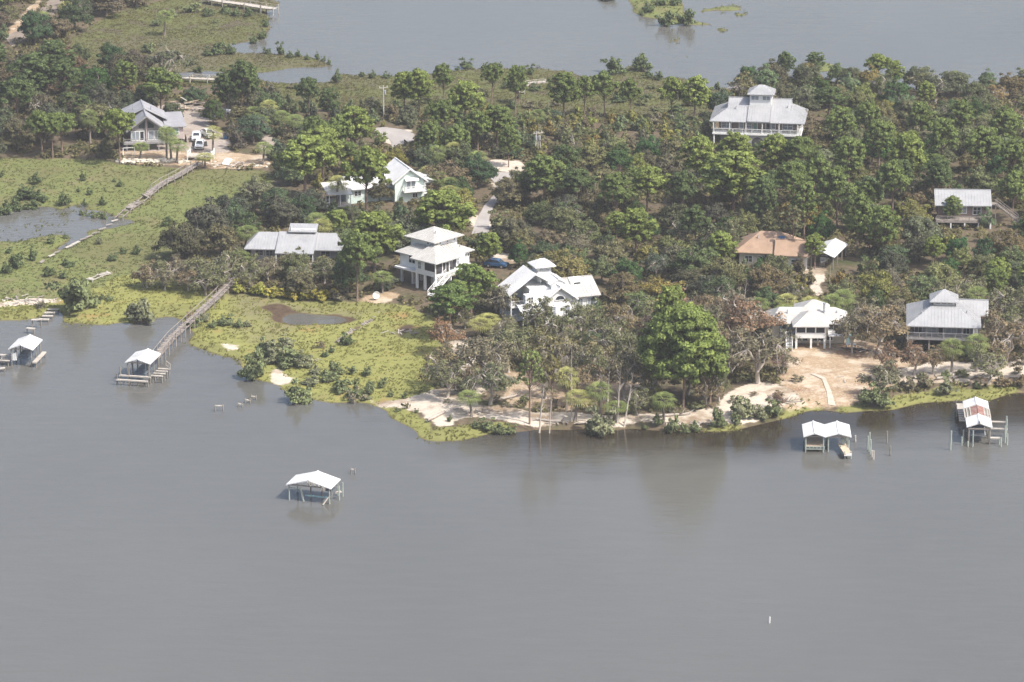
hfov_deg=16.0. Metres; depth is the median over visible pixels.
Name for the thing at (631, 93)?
pine tree
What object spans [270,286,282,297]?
shrub
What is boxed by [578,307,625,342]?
withered oak
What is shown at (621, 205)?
oak tree
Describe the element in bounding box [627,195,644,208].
cedar tree
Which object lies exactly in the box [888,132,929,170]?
pine tree
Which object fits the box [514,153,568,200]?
pine tree
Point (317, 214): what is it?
palm tree
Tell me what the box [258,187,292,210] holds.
oak tree
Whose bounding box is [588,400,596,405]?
dry brush
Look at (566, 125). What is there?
scrub oak
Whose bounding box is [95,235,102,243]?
shrub
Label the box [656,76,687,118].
pine tree
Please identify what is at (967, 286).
withered oak
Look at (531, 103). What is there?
scrub oak
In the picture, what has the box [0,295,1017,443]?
cordgrass
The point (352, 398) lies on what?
shrub
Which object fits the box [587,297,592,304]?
window
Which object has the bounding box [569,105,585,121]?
scrub oak
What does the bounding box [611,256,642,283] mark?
cedar tree
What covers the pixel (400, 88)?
pine tree
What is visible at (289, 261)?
oak tree
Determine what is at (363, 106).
scrub oak
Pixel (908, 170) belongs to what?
pine tree
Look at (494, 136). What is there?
scrub oak
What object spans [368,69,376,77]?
shrub
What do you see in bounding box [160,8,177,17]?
shrub
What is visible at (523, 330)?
withered oak
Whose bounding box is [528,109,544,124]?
palm tree
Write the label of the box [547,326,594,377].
withered oak
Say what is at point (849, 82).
oak tree
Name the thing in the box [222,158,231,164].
washed up board
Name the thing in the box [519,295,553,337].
withered oak
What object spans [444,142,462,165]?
palm tree
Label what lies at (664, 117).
scrub oak
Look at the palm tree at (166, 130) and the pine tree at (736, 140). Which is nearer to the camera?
the pine tree at (736, 140)
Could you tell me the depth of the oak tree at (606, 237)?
713.03 m
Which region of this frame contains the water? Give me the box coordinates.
[0,0,1023,681]
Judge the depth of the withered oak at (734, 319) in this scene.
657.61 m
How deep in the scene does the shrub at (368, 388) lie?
634.38 m
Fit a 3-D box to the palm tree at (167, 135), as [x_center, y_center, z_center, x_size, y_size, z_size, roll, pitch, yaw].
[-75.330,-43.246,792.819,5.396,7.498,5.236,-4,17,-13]
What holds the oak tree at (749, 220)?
on the ground at (834, 362)
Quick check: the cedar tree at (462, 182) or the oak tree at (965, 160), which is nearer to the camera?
the cedar tree at (462, 182)
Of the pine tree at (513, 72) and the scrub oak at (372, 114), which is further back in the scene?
the pine tree at (513, 72)
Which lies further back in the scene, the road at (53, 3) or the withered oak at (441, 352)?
the road at (53, 3)
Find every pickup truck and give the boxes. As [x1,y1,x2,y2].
[191,131,201,140]
[192,139,207,149]
[200,128,214,138]
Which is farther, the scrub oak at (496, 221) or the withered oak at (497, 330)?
the scrub oak at (496, 221)
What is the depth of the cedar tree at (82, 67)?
855.35 m
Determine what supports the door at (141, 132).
in the grey house at (150, 120)
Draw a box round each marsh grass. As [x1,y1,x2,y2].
[0,156,273,313]
[0,203,113,248]
[1,272,443,438]
[70,0,737,122]
[633,0,832,71]
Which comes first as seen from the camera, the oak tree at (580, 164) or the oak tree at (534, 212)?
the oak tree at (534, 212)
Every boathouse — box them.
[0,334,45,367]
[116,348,170,386]
[286,470,342,504]
[802,420,851,458]
[955,397,1007,446]
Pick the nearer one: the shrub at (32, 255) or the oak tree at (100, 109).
the shrub at (32, 255)
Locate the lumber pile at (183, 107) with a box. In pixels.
[171,97,204,110]
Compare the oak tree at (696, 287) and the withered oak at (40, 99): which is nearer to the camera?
the oak tree at (696, 287)
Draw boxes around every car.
[483,257,508,268]
[819,254,828,265]
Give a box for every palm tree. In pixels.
[57,1,71,11]
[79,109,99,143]
[131,142,150,158]
[155,125,176,157]
[156,10,173,35]
[158,128,180,158]
[167,140,187,162]
[193,152,214,167]
[203,125,222,151]
[233,251,251,274]
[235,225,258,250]
[244,106,259,128]
[254,141,273,164]
[258,114,270,138]
[259,99,277,126]
[270,110,289,122]
[287,114,304,135]
[306,212,325,231]
[314,218,332,232]
[327,175,349,203]
[370,270,393,292]
[426,145,446,170]
[429,171,447,189]
[439,177,459,188]
[440,185,458,188]
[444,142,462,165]
[457,390,482,416]
[467,317,495,336]
[468,150,488,160]
[474,313,502,335]
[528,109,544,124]
[555,366,579,410]
[563,389,593,420]
[586,381,615,416]
[602,400,630,419]
[649,391,677,423]
[749,297,771,320]
[773,293,798,306]
[775,304,793,306]
[799,296,821,301]
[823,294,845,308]
[833,289,856,307]
[939,337,964,373]
[964,333,990,371]
[966,286,988,298]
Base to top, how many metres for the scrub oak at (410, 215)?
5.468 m
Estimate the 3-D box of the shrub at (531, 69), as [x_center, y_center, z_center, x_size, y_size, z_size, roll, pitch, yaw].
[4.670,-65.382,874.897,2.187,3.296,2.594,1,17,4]
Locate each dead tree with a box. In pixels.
[538,382,545,432]
[549,390,552,432]
[567,351,571,421]
[602,368,609,410]
[613,369,622,422]
[623,372,636,426]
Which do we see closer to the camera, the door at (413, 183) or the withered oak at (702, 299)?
the withered oak at (702, 299)
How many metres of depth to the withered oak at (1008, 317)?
660.85 m
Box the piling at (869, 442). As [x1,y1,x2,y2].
[868,432,870,451]
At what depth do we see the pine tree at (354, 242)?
683.85 m
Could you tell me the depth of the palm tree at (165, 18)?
915.87 m
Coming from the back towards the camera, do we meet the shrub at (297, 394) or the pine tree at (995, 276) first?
the pine tree at (995, 276)
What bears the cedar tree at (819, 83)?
on the ground at (834, 362)
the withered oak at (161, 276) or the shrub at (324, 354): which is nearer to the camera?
the shrub at (324, 354)
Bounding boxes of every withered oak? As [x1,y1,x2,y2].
[23,85,56,114]
[106,102,128,108]
[128,259,160,287]
[131,267,150,287]
[143,38,199,74]
[145,255,178,286]
[145,268,181,289]
[166,253,196,284]
[174,269,204,290]
[181,256,218,286]
[188,264,226,294]
[200,259,237,289]
[212,247,246,279]
[225,117,238,130]
[236,257,268,284]
[253,255,284,278]
[270,251,291,264]
[285,260,318,278]
[312,256,334,283]
[356,137,370,147]
[416,357,467,397]
[421,343,471,386]
[426,316,467,346]
[429,347,459,363]
[452,335,512,383]
[455,309,478,328]
[455,363,486,388]
[456,361,525,404]
[475,342,511,382]
[479,283,520,317]
[482,320,503,334]
[486,316,518,345]
[488,322,531,372]
[499,315,517,323]
[509,325,544,361]
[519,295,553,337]
[527,325,577,361]
[530,348,570,398]
[537,304,580,340]
[547,201,586,229]
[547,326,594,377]
[550,110,563,118]
[558,297,595,339]
[559,363,596,400]
[570,345,610,390]
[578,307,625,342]
[578,335,614,375]
[579,330,609,347]
[587,318,631,356]
[588,361,617,399]
[591,295,639,330]
[603,350,652,398]
[610,332,640,363]
[621,291,656,318]
[624,387,651,415]
[629,321,645,341]
[631,368,667,401]
[635,300,658,319]
[637,309,654,327]
[638,249,668,276]
[652,285,688,305]
[663,373,705,394]
[666,218,701,240]
[669,110,686,123]
[687,293,726,315]
[689,125,703,135]
[693,373,723,406]
[700,274,743,304]
[702,304,729,328]
[709,371,730,401]
[713,286,755,307]
[713,294,787,336]
[715,317,727,332]
[717,320,755,372]
[719,70,756,96]
[724,304,764,330]
[725,324,802,383]
[767,391,788,405]
[770,351,798,372]
[779,278,811,302]
[779,324,799,342]
[830,303,914,352]
[837,315,871,352]
[841,305,853,312]
[848,296,884,331]
[855,359,901,392]
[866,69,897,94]
[872,340,902,363]
[883,298,905,322]
[895,339,938,374]
[896,328,911,341]
[905,68,941,86]
[916,344,949,373]
[919,69,958,102]
[928,341,949,355]
[929,275,966,298]
[936,273,988,298]
[964,343,978,360]
[969,344,1007,384]
[976,228,987,237]
[977,296,993,327]
[980,307,1023,363]
[984,80,1010,98]
[984,305,1023,328]
[986,285,1023,315]
[1007,351,1023,371]
[1008,304,1023,322]
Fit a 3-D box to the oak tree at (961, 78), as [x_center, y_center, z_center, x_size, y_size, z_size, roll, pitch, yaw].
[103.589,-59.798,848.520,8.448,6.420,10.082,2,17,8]
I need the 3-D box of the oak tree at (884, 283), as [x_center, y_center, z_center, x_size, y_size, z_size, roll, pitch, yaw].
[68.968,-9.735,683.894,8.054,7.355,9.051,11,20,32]
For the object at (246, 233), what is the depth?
718.82 m
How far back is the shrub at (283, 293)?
690.57 m
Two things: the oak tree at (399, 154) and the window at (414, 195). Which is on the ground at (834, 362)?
the oak tree at (399, 154)
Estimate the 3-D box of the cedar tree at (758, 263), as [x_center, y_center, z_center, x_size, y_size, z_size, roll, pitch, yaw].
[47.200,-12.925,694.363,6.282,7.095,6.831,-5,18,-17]
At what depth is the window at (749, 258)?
710.44 m
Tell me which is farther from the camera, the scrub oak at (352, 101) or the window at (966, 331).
the scrub oak at (352, 101)
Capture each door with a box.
[140,131,143,140]
[406,181,410,189]
[411,181,415,188]
[446,261,448,272]
[753,123,757,130]
[765,123,770,131]
[938,328,943,335]
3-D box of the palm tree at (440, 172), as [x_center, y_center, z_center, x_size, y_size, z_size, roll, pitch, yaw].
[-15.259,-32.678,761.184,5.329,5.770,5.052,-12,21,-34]
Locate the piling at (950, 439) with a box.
[950,431,951,450]
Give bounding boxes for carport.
[811,238,847,268]
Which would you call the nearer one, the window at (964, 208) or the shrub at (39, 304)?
the shrub at (39, 304)
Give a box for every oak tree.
[0,0,11,5]
[0,5,19,25]
[0,9,10,24]
[0,42,11,66]
[0,68,16,81]
[0,96,11,109]
[0,106,15,132]
[0,115,35,149]
[0,137,7,154]
[2,55,26,71]
[11,84,44,107]
[22,112,62,142]
[36,103,70,122]
[43,14,72,36]
[45,75,78,93]
[54,85,76,110]
[65,0,95,12]
[65,45,89,70]
[65,94,79,114]
[67,102,113,138]
[72,42,92,60]
[88,83,121,105]
[90,0,127,15]
[101,52,147,79]
[103,130,128,147]
[117,88,148,106]
[124,49,153,69]
[151,215,205,257]
[163,102,184,116]
[181,86,208,104]
[184,196,233,241]
[201,223,243,255]
[215,194,251,222]
[219,200,256,224]
[224,105,249,125]
[228,85,259,106]
[230,210,262,232]
[233,175,274,208]
[236,113,272,141]
[253,91,285,109]
[255,107,279,136]
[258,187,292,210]
[263,195,302,225]
[272,146,303,170]
[272,270,318,292]
[274,160,306,184]
[275,251,310,274]
[290,188,327,210]
[331,256,371,292]
[332,227,350,248]
[333,205,359,230]
[340,156,355,173]
[358,203,392,230]
[367,180,394,200]
[381,217,430,248]
[382,148,409,164]
[411,143,444,167]
[422,159,476,189]
[445,140,480,165]
[452,187,476,209]
[473,285,501,310]
[488,177,532,203]
[491,215,538,242]
[504,228,534,247]
[509,168,540,197]
[521,200,553,224]
[521,253,547,268]
[529,239,560,259]
[532,248,593,277]
[533,228,567,248]
[542,205,584,231]
[551,143,577,155]
[551,194,585,213]
[553,244,590,270]
[557,175,600,204]
[557,217,601,240]
[559,154,586,170]
[559,227,596,254]
[578,141,607,168]
[586,255,615,282]
[587,198,613,223]
[590,163,615,187]
[593,229,616,252]
[593,239,628,266]
[594,189,628,208]
[597,136,632,155]
[597,207,632,234]
[604,271,643,301]
[621,152,650,170]
[623,171,651,203]
[632,245,659,270]
[635,149,656,165]
[637,277,686,306]
[651,235,691,254]
[656,133,687,162]
[656,150,686,178]
[657,202,689,227]
[658,245,685,272]
[666,244,718,272]
[668,268,703,290]
[672,168,708,198]
[684,191,712,209]
[686,290,710,308]
[689,223,740,253]
[689,274,719,294]
[692,161,718,182]
[699,255,746,288]
[702,202,731,224]
[706,89,732,110]
[709,186,740,206]
[729,209,759,236]
[734,197,771,221]
[735,147,761,164]
[739,184,754,202]
[743,262,789,294]
[748,63,778,88]
[750,286,784,310]
[756,212,785,230]
[757,58,789,81]
[759,169,781,187]
[761,154,792,171]
[765,255,793,277]
[775,82,795,97]
[775,199,802,224]
[786,63,822,86]
[786,84,825,108]
[789,85,822,109]
[798,109,818,132]
[799,204,831,229]
[802,59,823,78]
[806,150,835,167]
[812,198,835,219]
[821,112,862,136]
[821,181,854,208]
[826,62,846,83]
[827,281,860,304]
[830,83,850,103]
[834,128,864,143]
[837,67,861,81]
[838,202,881,230]
[840,72,860,92]
[844,165,872,182]
[845,91,874,108]
[849,82,876,99]
[853,174,884,200]
[857,64,883,91]
[857,269,898,298]
[862,227,903,250]
[863,120,898,137]
[864,116,903,132]
[872,244,909,264]
[874,99,894,112]
[875,104,899,125]
[876,250,909,274]
[877,264,903,288]
[881,156,893,180]
[885,287,919,312]
[886,93,916,110]
[889,177,930,201]
[890,97,927,127]
[891,197,933,220]
[897,209,924,226]
[898,214,945,243]
[899,234,941,260]
[900,272,941,299]
[901,190,934,213]
[902,65,930,89]
[906,125,931,140]
[913,258,963,287]
[918,169,956,191]
[929,104,953,119]
[934,145,957,162]
[935,99,955,105]
[939,70,965,80]
[941,72,972,96]
[947,124,972,154]
[947,246,973,270]
[952,114,975,129]
[956,151,990,167]
[959,80,993,102]
[961,164,999,188]
[966,253,994,277]
[971,121,995,139]
[974,112,991,123]
[977,96,1004,113]
[978,68,997,87]
[984,134,1022,158]
[987,228,1023,255]
[993,182,1023,206]
[995,72,1023,97]
[997,244,1023,264]
[1001,108,1023,120]
[1005,261,1021,285]
[1010,116,1023,141]
[1011,92,1023,111]
[1016,66,1023,81]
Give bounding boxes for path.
[812,373,835,405]
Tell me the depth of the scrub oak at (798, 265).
706.09 m
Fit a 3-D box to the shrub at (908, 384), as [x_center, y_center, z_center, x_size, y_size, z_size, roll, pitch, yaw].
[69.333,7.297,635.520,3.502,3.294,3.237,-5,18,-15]
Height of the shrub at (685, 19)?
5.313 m
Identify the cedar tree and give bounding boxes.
[14,8,53,42]
[55,0,94,28]
[74,63,95,84]
[75,63,117,93]
[81,78,105,95]
[96,42,126,65]
[197,98,225,124]
[292,194,317,214]
[333,253,360,270]
[446,175,475,195]
[459,152,498,187]
[507,239,528,267]
[556,163,572,191]
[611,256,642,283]
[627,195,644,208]
[632,135,662,157]
[642,214,661,236]
[710,216,740,233]
[733,64,756,92]
[746,257,764,280]
[807,76,829,88]
[807,209,836,240]
[858,136,889,164]
[865,282,886,307]
[876,75,910,100]
[921,131,949,153]
[939,258,960,273]
[945,237,969,257]
[952,183,970,188]
[964,96,990,116]
[971,236,996,258]
[984,154,1005,176]
[1010,213,1023,233]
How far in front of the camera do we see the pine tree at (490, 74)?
841.53 m
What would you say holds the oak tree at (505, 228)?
on the ground at (834, 362)
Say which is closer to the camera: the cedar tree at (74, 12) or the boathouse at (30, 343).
the boathouse at (30, 343)
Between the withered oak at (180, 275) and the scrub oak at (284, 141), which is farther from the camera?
the scrub oak at (284, 141)
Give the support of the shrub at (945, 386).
on the ground at (834, 362)
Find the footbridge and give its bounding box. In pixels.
[140,70,215,82]
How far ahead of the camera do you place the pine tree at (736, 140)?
767.77 m
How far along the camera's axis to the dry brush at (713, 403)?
625.53 m
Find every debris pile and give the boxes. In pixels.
[3,294,57,303]
[207,161,257,168]
[382,329,419,334]
[453,407,491,413]
[841,346,878,353]
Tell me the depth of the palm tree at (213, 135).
796.26 m
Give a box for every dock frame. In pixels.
[31,319,41,327]
[214,404,223,411]
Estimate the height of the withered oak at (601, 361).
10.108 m
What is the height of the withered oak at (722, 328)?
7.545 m
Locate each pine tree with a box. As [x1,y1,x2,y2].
[0,42,6,61]
[0,77,37,118]
[5,51,54,89]
[22,109,51,155]
[37,38,77,67]
[40,112,63,157]
[47,57,83,90]
[54,111,77,150]
[72,94,94,113]
[96,108,135,162]
[110,59,137,89]
[137,67,183,108]
[210,67,238,117]
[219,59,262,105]
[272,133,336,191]
[294,76,319,114]
[297,116,339,139]
[301,123,345,177]
[316,87,341,120]
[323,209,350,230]
[327,113,354,156]
[337,105,375,148]
[337,231,381,301]
[339,145,392,209]
[340,141,359,161]
[349,210,405,272]
[390,71,414,107]
[401,67,434,115]
[410,188,477,230]
[414,120,445,148]
[423,98,461,140]
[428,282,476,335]
[432,62,455,98]
[440,123,471,148]
[446,79,485,117]
[448,262,499,314]
[463,110,493,150]
[476,231,502,267]
[480,62,506,103]
[481,104,519,146]
[497,124,521,166]
[506,65,527,113]
[509,79,527,103]
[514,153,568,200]
[515,349,545,424]
[540,349,562,419]
[546,71,581,115]
[552,143,581,169]
[561,168,596,201]
[575,75,594,111]
[590,70,619,115]
[597,171,634,208]
[603,149,633,171]
[604,211,622,238]
[611,142,630,171]
[615,207,658,252]
[619,77,643,109]
[622,166,637,177]
[628,165,670,211]
[635,313,682,395]
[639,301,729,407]
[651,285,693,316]
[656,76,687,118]
[666,170,697,214]
[674,134,716,176]
[678,74,713,116]
[679,204,711,238]
[697,149,766,214]
[698,329,730,403]
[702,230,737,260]
[717,218,746,260]
[718,130,757,158]
[746,174,778,216]
[753,133,790,169]
[774,160,813,199]
[777,51,796,71]
[777,160,814,194]
[777,204,805,238]
[782,135,821,188]
[788,180,821,238]
[804,153,833,192]
[804,232,826,268]
[805,52,825,66]
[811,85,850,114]
[816,165,857,228]
[824,105,857,138]
[828,137,850,155]
[832,135,865,182]
[842,192,874,252]
[852,99,881,136]
[853,181,883,203]
[862,119,895,169]
[863,53,890,73]
[867,204,901,247]
[874,159,912,210]
[884,60,905,79]
[885,158,915,178]
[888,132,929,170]
[892,130,928,150]
[905,100,937,130]
[914,150,928,165]
[916,80,936,101]
[917,155,956,189]
[922,234,946,262]
[923,153,949,170]
[927,117,959,154]
[942,195,962,217]
[945,99,976,128]
[962,125,1003,166]
[981,268,1008,306]
[983,257,1011,293]
[988,104,1023,137]
[994,136,1023,172]
[995,169,1023,220]
[1011,273,1023,293]
[1016,262,1023,278]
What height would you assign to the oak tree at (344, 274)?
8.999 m
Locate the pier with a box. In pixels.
[149,270,242,368]
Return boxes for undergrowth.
[0,0,1023,417]
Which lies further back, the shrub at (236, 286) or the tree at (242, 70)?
the tree at (242, 70)
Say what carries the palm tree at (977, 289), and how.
on the ground at (834, 362)
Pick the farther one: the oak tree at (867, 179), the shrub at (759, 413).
the oak tree at (867, 179)
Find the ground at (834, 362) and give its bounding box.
[0,0,1023,441]
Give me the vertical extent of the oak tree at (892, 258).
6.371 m
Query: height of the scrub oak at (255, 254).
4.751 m
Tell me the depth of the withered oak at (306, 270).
694.10 m
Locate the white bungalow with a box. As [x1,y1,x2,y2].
[766,299,851,350]
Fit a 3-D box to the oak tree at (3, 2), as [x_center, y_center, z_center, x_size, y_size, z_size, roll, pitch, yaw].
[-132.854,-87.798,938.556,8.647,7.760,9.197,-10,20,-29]
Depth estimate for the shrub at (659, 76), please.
869.14 m
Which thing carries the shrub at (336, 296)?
on the ground at (834, 362)
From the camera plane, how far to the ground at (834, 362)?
702.58 m
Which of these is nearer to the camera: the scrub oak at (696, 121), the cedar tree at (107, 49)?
the scrub oak at (696, 121)
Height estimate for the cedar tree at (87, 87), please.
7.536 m
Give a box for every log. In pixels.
[426,410,445,421]
[488,390,520,401]
[532,413,563,423]
[658,409,693,416]
[767,394,803,402]
[933,370,961,379]
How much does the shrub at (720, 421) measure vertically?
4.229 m
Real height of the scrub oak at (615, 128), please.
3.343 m
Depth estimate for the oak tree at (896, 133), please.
799.48 m
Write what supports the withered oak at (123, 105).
on the ground at (834, 362)
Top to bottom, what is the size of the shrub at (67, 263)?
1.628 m
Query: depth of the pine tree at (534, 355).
615.59 m
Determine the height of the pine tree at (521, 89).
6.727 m
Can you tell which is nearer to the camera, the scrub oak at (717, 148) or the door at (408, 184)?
the door at (408, 184)
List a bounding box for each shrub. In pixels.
[0,199,12,215]
[0,261,13,272]
[5,246,12,252]
[7,198,22,210]
[8,253,23,267]
[14,183,30,199]
[22,200,41,209]
[26,185,42,199]
[28,172,42,183]
[28,244,36,260]
[34,301,46,308]
[40,194,49,201]
[42,266,56,276]
[44,277,101,312]
[46,234,55,242]
[58,191,71,205]
[58,269,67,277]
[61,259,77,267]
[78,209,86,216]
[79,170,85,180]
[81,198,88,206]
[86,187,92,194]
[87,211,100,217]
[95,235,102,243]
[99,196,107,204]
[99,212,106,219]
[105,294,114,301]
[107,252,118,260]
[115,179,124,186]
[119,247,128,253]
[123,297,155,323]
[130,244,142,254]
[141,42,155,52]
[150,17,162,25]
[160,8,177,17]
[161,216,173,225]
[180,2,200,11]
[186,317,203,327]
[190,66,203,72]
[200,313,209,321]
[201,7,215,15]
[203,46,214,55]
[206,320,217,327]
[211,42,227,53]
[216,313,233,325]
[219,5,230,13]
[225,42,236,53]
[230,6,241,15]
[232,277,248,292]
[232,318,243,327]
[236,347,265,380]
[241,280,255,292]
[242,320,252,326]
[244,7,256,15]
[248,33,257,43]
[248,283,258,294]
[251,281,267,294]
[255,335,268,357]
[257,28,267,38]
[261,18,268,26]
[262,47,270,53]
[262,287,274,295]
[263,339,295,363]
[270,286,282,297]
[273,287,286,297]
[275,40,284,54]
[276,345,308,367]
[277,333,295,346]
[284,378,313,404]
[285,290,299,299]
[286,51,293,57]
[293,348,314,367]
[294,49,301,56]
[298,287,312,299]
[299,374,319,385]
[308,364,320,374]
[310,288,327,301]
[312,341,325,347]
[318,369,341,381]
[319,288,338,297]
[320,350,328,356]
[328,346,335,352]
[328,360,345,374]
[329,289,343,299]
[331,69,341,82]
[332,378,353,393]
[339,331,354,344]
[344,366,357,373]
[344,386,366,402]
[345,384,362,396]
[351,377,359,383]
[357,394,371,399]
[361,366,371,375]
[361,381,375,394]
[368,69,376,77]
[376,381,385,387]
[379,377,387,383]
[382,71,390,77]
[387,389,393,396]
[399,392,407,397]
[458,57,473,68]
[470,419,480,427]
[479,417,495,430]
[492,422,509,434]
[502,81,507,88]
[504,422,516,433]
[527,63,535,74]
[584,419,594,434]
[585,404,616,435]
[600,56,627,73]
[631,53,653,71]
[641,0,656,11]
[641,68,653,77]
[652,412,663,426]
[653,71,662,79]
[655,0,667,4]
[655,10,675,25]
[664,414,679,432]
[669,0,681,5]
[672,8,695,24]
[680,422,690,432]
[690,420,702,431]
[712,407,727,427]
[714,82,720,89]
[730,395,754,417]
[731,411,741,424]
[750,404,768,419]
[764,397,783,417]
[858,381,885,407]
[872,387,895,407]
[874,363,897,379]
[893,368,900,381]
[898,375,916,390]
[917,372,930,387]
[934,376,961,394]
[937,370,952,377]
[955,369,969,377]
[973,381,982,388]
[995,375,1015,386]
[1013,374,1023,386]
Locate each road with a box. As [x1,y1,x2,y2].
[6,0,61,45]
[375,127,413,146]
[472,172,511,233]
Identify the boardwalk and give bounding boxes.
[86,271,111,281]
[114,188,158,220]
[150,158,202,192]
[201,0,278,15]
[315,310,383,360]
[521,79,546,93]
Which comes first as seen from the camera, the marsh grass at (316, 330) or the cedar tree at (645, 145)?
the marsh grass at (316, 330)
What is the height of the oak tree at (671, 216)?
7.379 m
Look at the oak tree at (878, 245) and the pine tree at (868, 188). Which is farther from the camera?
the pine tree at (868, 188)
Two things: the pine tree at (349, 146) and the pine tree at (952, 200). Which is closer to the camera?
the pine tree at (952, 200)
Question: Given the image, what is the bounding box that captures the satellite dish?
[372,291,379,298]
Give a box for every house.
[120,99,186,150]
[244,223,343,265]
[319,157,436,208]
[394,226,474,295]
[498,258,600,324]
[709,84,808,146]
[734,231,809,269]
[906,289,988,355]
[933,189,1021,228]
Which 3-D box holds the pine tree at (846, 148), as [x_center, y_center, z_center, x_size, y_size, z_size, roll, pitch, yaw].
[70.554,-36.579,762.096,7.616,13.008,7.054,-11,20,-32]
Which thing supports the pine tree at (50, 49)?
on the ground at (834, 362)
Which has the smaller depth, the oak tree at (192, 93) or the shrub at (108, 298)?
the shrub at (108, 298)
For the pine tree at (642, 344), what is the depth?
626.77 m
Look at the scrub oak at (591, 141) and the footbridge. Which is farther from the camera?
the footbridge
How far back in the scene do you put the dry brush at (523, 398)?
628.04 m
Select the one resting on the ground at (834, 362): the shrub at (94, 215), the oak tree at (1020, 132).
the oak tree at (1020, 132)
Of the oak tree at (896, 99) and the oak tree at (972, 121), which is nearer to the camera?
the oak tree at (972, 121)
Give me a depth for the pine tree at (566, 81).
826.20 m
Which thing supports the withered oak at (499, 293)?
on the ground at (834, 362)
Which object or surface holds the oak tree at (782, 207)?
on the ground at (834, 362)
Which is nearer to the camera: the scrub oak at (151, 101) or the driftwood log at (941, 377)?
the driftwood log at (941, 377)
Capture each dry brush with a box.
[493,391,500,401]
[501,399,517,406]
[516,394,528,402]
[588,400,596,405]
[667,407,678,413]
[688,400,705,409]
[706,402,716,407]
[773,390,784,396]
[789,374,804,382]
[915,372,925,378]
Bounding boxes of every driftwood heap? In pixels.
[545,420,632,425]
[663,419,711,426]
[950,367,989,379]
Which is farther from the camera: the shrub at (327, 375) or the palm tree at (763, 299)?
the palm tree at (763, 299)
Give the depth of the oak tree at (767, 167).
775.86 m
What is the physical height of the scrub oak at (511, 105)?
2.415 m
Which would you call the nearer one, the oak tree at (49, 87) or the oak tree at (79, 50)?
the oak tree at (49, 87)
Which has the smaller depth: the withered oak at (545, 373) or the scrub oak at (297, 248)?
the withered oak at (545, 373)
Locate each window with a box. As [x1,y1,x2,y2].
[131,131,139,140]
[148,130,153,139]
[154,130,160,139]
[255,250,263,255]
[265,250,272,255]
[321,251,329,256]
[354,190,361,196]
[408,255,415,263]
[412,192,417,197]
[417,261,421,269]
[555,295,564,300]
[577,298,582,305]
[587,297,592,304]
[721,122,731,127]
[744,255,752,261]
[746,123,751,128]
[782,124,792,129]
[828,325,838,329]
[914,327,922,331]
[927,327,936,333]
[945,328,956,332]
[958,206,966,213]
[962,328,969,334]
[973,207,980,214]
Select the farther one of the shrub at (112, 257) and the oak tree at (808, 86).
the oak tree at (808, 86)
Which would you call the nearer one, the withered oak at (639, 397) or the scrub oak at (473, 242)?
the withered oak at (639, 397)
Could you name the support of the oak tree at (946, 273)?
on the ground at (834, 362)
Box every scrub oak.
[0,23,8,41]
[89,139,118,157]
[115,76,134,91]
[146,92,158,101]
[148,94,159,106]
[224,129,248,148]
[242,253,260,265]
[263,81,279,94]
[265,145,275,159]
[268,137,285,152]
[270,120,287,136]
[277,133,292,146]
[279,124,293,138]
[281,94,293,106]
[282,103,290,116]
[286,83,293,88]
[288,100,300,112]
[290,119,304,132]
[295,247,309,261]
[298,96,314,111]
[298,212,320,226]
[304,107,315,121]
[309,102,317,114]
[311,173,323,188]
[311,256,326,277]
[324,205,336,219]
[327,199,339,211]
[329,109,339,117]
[342,99,353,111]
[346,131,359,145]
[358,97,370,113]
[364,96,374,111]
[368,107,380,122]
[370,130,387,144]
[372,269,399,290]
[373,99,387,114]
[385,103,399,119]
[386,211,393,223]
[389,99,403,107]
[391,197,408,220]
[392,200,408,210]
[397,104,418,124]
[399,206,418,223]
[402,104,418,115]
[403,148,416,161]
[406,115,416,127]
[407,98,424,104]
[426,300,444,315]
[444,118,453,124]
[457,114,466,126]
[462,232,485,247]
[469,133,479,148]
[474,242,493,257]
[478,87,490,95]
[478,129,492,140]
[480,103,489,115]
[487,208,509,227]
[488,130,500,141]
[488,143,507,157]
[505,100,518,108]
[505,147,523,157]
[511,110,531,127]
[513,128,529,145]
[517,126,526,135]
[521,101,533,107]
[524,132,538,148]
[528,101,541,115]
[528,120,542,129]
[529,119,537,132]
[529,124,546,140]
[530,82,542,90]
[531,143,546,154]
[538,110,551,123]
[541,120,559,129]
[542,120,555,135]
[547,114,563,123]
[547,142,557,155]
[552,100,562,105]
[552,123,564,140]
[558,119,572,132]
[561,128,579,143]
[566,115,578,127]
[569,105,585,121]
[573,115,595,129]
[575,121,591,136]
[577,134,590,143]
[583,126,599,139]
[583,135,599,146]
[584,106,598,118]
[584,138,595,144]
[586,111,597,125]
[591,296,605,312]
[597,123,610,137]
[603,131,616,145]
[605,113,616,123]
[608,121,621,132]
[612,92,627,101]
[613,115,628,129]
[620,130,629,140]
[623,110,636,122]
[624,136,635,153]
[627,136,635,143]
[629,117,646,130]
[635,115,648,127]
[636,97,648,104]
[637,122,650,136]
[639,128,655,140]
[646,83,656,88]
[646,120,655,132]
[649,112,661,124]
[650,106,670,112]
[658,122,681,141]
[659,112,672,123]
[661,119,671,129]
[667,129,684,141]
[668,105,687,110]
[672,115,688,132]
[679,119,689,134]
[685,130,695,140]
[689,115,704,129]
[699,120,715,133]
[702,111,712,125]
[714,142,725,151]
[741,258,752,277]
[753,142,761,154]
[792,253,805,271]
[795,275,807,290]
[797,267,816,283]
[819,148,832,159]
[828,271,844,284]
[856,253,878,272]
[859,259,879,275]
[937,224,948,242]
[941,233,955,244]
[977,206,996,227]
[986,229,1000,240]
[1011,218,1022,229]
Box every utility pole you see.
[379,85,387,116]
[533,131,542,150]
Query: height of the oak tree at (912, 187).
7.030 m
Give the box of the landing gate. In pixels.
[187,147,214,161]

